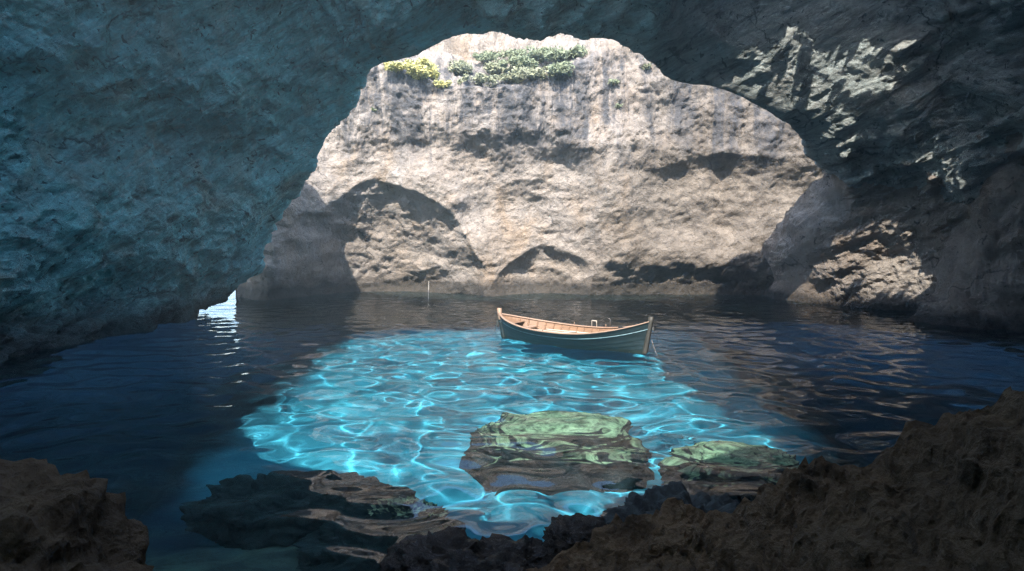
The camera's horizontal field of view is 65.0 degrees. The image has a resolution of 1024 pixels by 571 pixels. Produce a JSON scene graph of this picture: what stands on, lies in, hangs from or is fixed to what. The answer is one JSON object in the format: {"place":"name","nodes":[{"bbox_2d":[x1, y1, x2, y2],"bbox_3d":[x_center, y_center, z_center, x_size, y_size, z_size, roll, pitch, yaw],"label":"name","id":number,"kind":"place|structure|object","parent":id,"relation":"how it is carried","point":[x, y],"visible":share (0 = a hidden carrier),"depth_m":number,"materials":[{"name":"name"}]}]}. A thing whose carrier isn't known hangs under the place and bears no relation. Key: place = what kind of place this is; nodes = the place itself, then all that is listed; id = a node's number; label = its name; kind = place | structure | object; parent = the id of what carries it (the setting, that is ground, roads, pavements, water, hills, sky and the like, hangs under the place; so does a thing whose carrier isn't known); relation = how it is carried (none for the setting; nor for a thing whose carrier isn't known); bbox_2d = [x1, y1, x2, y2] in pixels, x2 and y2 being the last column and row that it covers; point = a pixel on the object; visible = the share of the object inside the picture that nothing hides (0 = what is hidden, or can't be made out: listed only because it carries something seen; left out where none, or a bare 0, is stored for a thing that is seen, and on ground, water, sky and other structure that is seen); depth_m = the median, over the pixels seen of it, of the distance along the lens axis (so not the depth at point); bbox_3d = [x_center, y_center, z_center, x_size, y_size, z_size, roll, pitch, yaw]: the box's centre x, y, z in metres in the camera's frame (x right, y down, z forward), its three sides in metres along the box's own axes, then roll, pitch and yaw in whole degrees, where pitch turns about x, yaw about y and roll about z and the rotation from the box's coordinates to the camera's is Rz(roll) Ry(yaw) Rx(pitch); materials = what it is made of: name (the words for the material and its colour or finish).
{"place":"outdoors","nodes":[
{"label":"outdoors","id":0,"kind":"place"},
{"bbox_2d":[0,290,1023,570],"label":"water","id":1,"kind":"structure","parent":0,"point":[344,432],"depth_m":16.91,"materials":[{"name":"blue liquid"}]},
{"bbox_2d":[380,526,492,570],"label":"wet rock","id":2,"kind":"object","parent":1,"relation":"in","point":[417,552],"visible":0.76,"depth_m":8.62,"materials":[{"name":"black stone"}]},
{"bbox_2d":[430,548,526,570],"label":"wet rock","id":3,"kind":"object","parent":1,"relation":"in","point":[465,559],"visible":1,"depth_m":7.94,"materials":[{"name":"black stone"}]},
{"bbox_2d":[477,533,546,569],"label":"wet rock","id":4,"kind":"object","parent":1,"relation":"in","point":[525,550],"visible":0.38,"depth_m":8.67,"materials":[{"name":"black stone"}]},
{"bbox_2d":[542,513,606,563],"bbox_3d":[0.760,2.867,8.809,0.879,0.684,0.760,0,5,0],"label":"wet rock","id":5,"kind":"object","parent":1,"relation":"in","point":[563,532],"visible":0.52,"depth_m":8.66,"materials":[{"name":"black stone"}]},
{"bbox_2d":[497,308,653,352],"bbox_3d":[1.839,1.470,25.273,5.800,1.400,1.930,4,6,37],"label":"rowing boat","id":6,"kind":"object","parent":1,"relation":"on","point":[632,339],"visible":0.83,"depth_m":24.50,"materials":[{"name":"teal paint"}]},
{"bbox_2d":[546,329,586,332],"bbox_3d":[1.946,1.446,24.960,2.280,0.045,0.131,3,5,41],"label":"oar","id":7,"kind":"object","parent":6,"relation":"on","point":[565,331],"visible":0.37,"depth_m":25.20,"materials":[{"name":"white wood"}]},
{"bbox_2d":[603,481,738,523],"bbox_3d":[2.307,3.446,10.730,2.422,1.570,1.691,0,5,0],"label":"weedy rock","id":8,"kind":"object","parent":1,"relation":"in","point":[652,499],"visible":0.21,"depth_m":10.66,"materials":[{"name":"black stone"}]},
{"bbox_2d":[936,156,1023,306],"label":"rock pillar","id":9,"kind":"object","parent":1,"relation":"in","point":[983,248],"visible":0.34,"depth_m":29.80,"materials":[{"name":"stone"}]},
{"bbox_2d":[0,0,1023,362],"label":"cave vault","id":10,"kind":"object","parent":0,"point":[158,160],"visible":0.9,"depth_m":28.92,"materials":[{"name":"stone"}]},
{"bbox_2d":[236,31,823,299],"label":"cliff","id":11,"kind":"structure","parent":0,"point":[658,182],"depth_m":40.91,"materials":[{"name":"stone"}]},
{"bbox_2d":[383,58,413,74],"bbox_3d":[-5.665,-10.928,40.106,1.544,0.786,1.211,0,5,0],"label":"shrub","id":12,"kind":"object","parent":11,"relation":"on","point":[396,66],"visible":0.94,"depth_m":39.81,"materials":[{"name":"yellow plant"}]},
{"bbox_2d":[402,56,439,85],"bbox_3d":[-4.519,-10.722,40.279,1.912,1.468,1.958,0,5,0],"label":"shrub","id":13,"kind":"object","parent":11,"relation":"on","point":[423,68],"visible":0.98,"depth_m":39.97,"materials":[{"name":"yellow plant"}]},
{"bbox_2d":[433,80,451,89],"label":"shrub","id":14,"kind":"object","parent":11,"relation":"on","point":[441,84],"visible":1,"depth_m":40.27,"materials":[{"name":"yellow plant"}]},
{"bbox_2d":[447,59,474,75],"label":"shrub","id":15,"kind":"object","parent":11,"relation":"on","point":[459,66],"visible":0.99,"depth_m":42.39,"materials":[{"name":"green plant"}]},
{"bbox_2d":[457,72,499,86],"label":"shrub","id":16,"kind":"object","parent":11,"relation":"on","point":[481,79],"visible":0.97,"depth_m":40.40,"materials":[{"name":"green plant"}]},
{"bbox_2d":[472,50,496,62],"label":"shrub","id":17,"kind":"object","parent":11,"relation":"on","point":[487,57],"visible":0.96,"depth_m":47.08,"materials":[{"name":"green plant"}]},
{"bbox_2d":[482,60,512,75],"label":"shrub","id":18,"kind":"object","parent":11,"relation":"on","point":[491,68],"visible":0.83,"depth_m":41.81,"materials":[{"name":"green plant"}]},
{"bbox_2d":[493,48,526,61],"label":"shrub","id":19,"kind":"object","parent":11,"relation":"on","point":[510,52],"visible":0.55,"depth_m":46.02,"materials":[{"name":"green plant"}]},
{"bbox_2d":[497,71,524,84],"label":"shrub","id":20,"kind":"object","parent":11,"relation":"on","point":[511,78],"visible":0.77,"depth_m":40.79,"materials":[{"name":"green plant"}]},
{"bbox_2d":[499,54,538,69],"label":"shrub","id":21,"kind":"object","parent":11,"relation":"on","point":[517,62],"visible":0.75,"depth_m":41.03,"materials":[{"name":"green plant"}]},
{"bbox_2d":[511,65,554,80],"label":"shrub","id":22,"kind":"object","parent":11,"relation":"on","point":[533,73],"visible":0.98,"depth_m":40.12,"materials":[{"name":"green plant"}]},
{"bbox_2d":[523,45,554,68],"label":"shrub","id":23,"kind":"object","parent":11,"relation":"on","point":[536,55],"visible":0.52,"depth_m":42.15,"materials":[{"name":"green plant"}]},
{"bbox_2d":[545,60,574,77],"bbox_3d":[2.400,-10.838,40.251,1.473,0.806,1.727,0,5,0],"label":"shrub","id":24,"kind":"object","parent":11,"relation":"on","point":[561,68],"visible":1,"depth_m":39.85,"materials":[{"name":"green plant"}]},
{"bbox_2d":[543,43,587,61],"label":"shrub","id":25,"kind":"object","parent":11,"relation":"on","point":[577,50],"visible":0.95,"depth_m":40.88,"materials":[{"name":"green plant"}]},
{"bbox_2d":[608,78,619,85],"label":"shrub","id":26,"kind":"object","parent":11,"relation":"on","point":[613,81],"visible":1,"depth_m":40.19,"materials":[{"name":"green plant"}]},
{"bbox_2d":[643,63,650,71],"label":"shrub","id":27,"kind":"object","parent":11,"relation":"on","point":[648,65],"visible":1,"depth_m":40.14,"materials":[{"name":"green plant"}]},
{"bbox_2d":[526,386,1023,570],"bbox_3d":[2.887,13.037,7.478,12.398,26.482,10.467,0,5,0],"label":"rock ledge","id":28,"kind":"object","parent":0,"point":[945,492],"visible":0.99,"depth_m":6.13,"materials":[{"name":"stone"}]},
{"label":"sea floor","id":29,"kind":"structure","parent":0,"visible":0},
{"bbox_2d":[0,458,153,570],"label":"boulder","id":30,"kind":"object","parent":29,"relation":"on","point":[52,518],"visible":1,"depth_m":5.43,"materials":[{"name":"stone"}]},
{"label":"cave wall","id":31,"kind":"structure","parent":0,"visible":0},
{"bbox_2d":[906,285,1023,331],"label":"rock","id":32,"kind":"object","parent":31,"relation":"attached to","point":[990,308],"visible":0.34,"depth_m":29.50,"materials":[{"name":"stone"}]}
]}

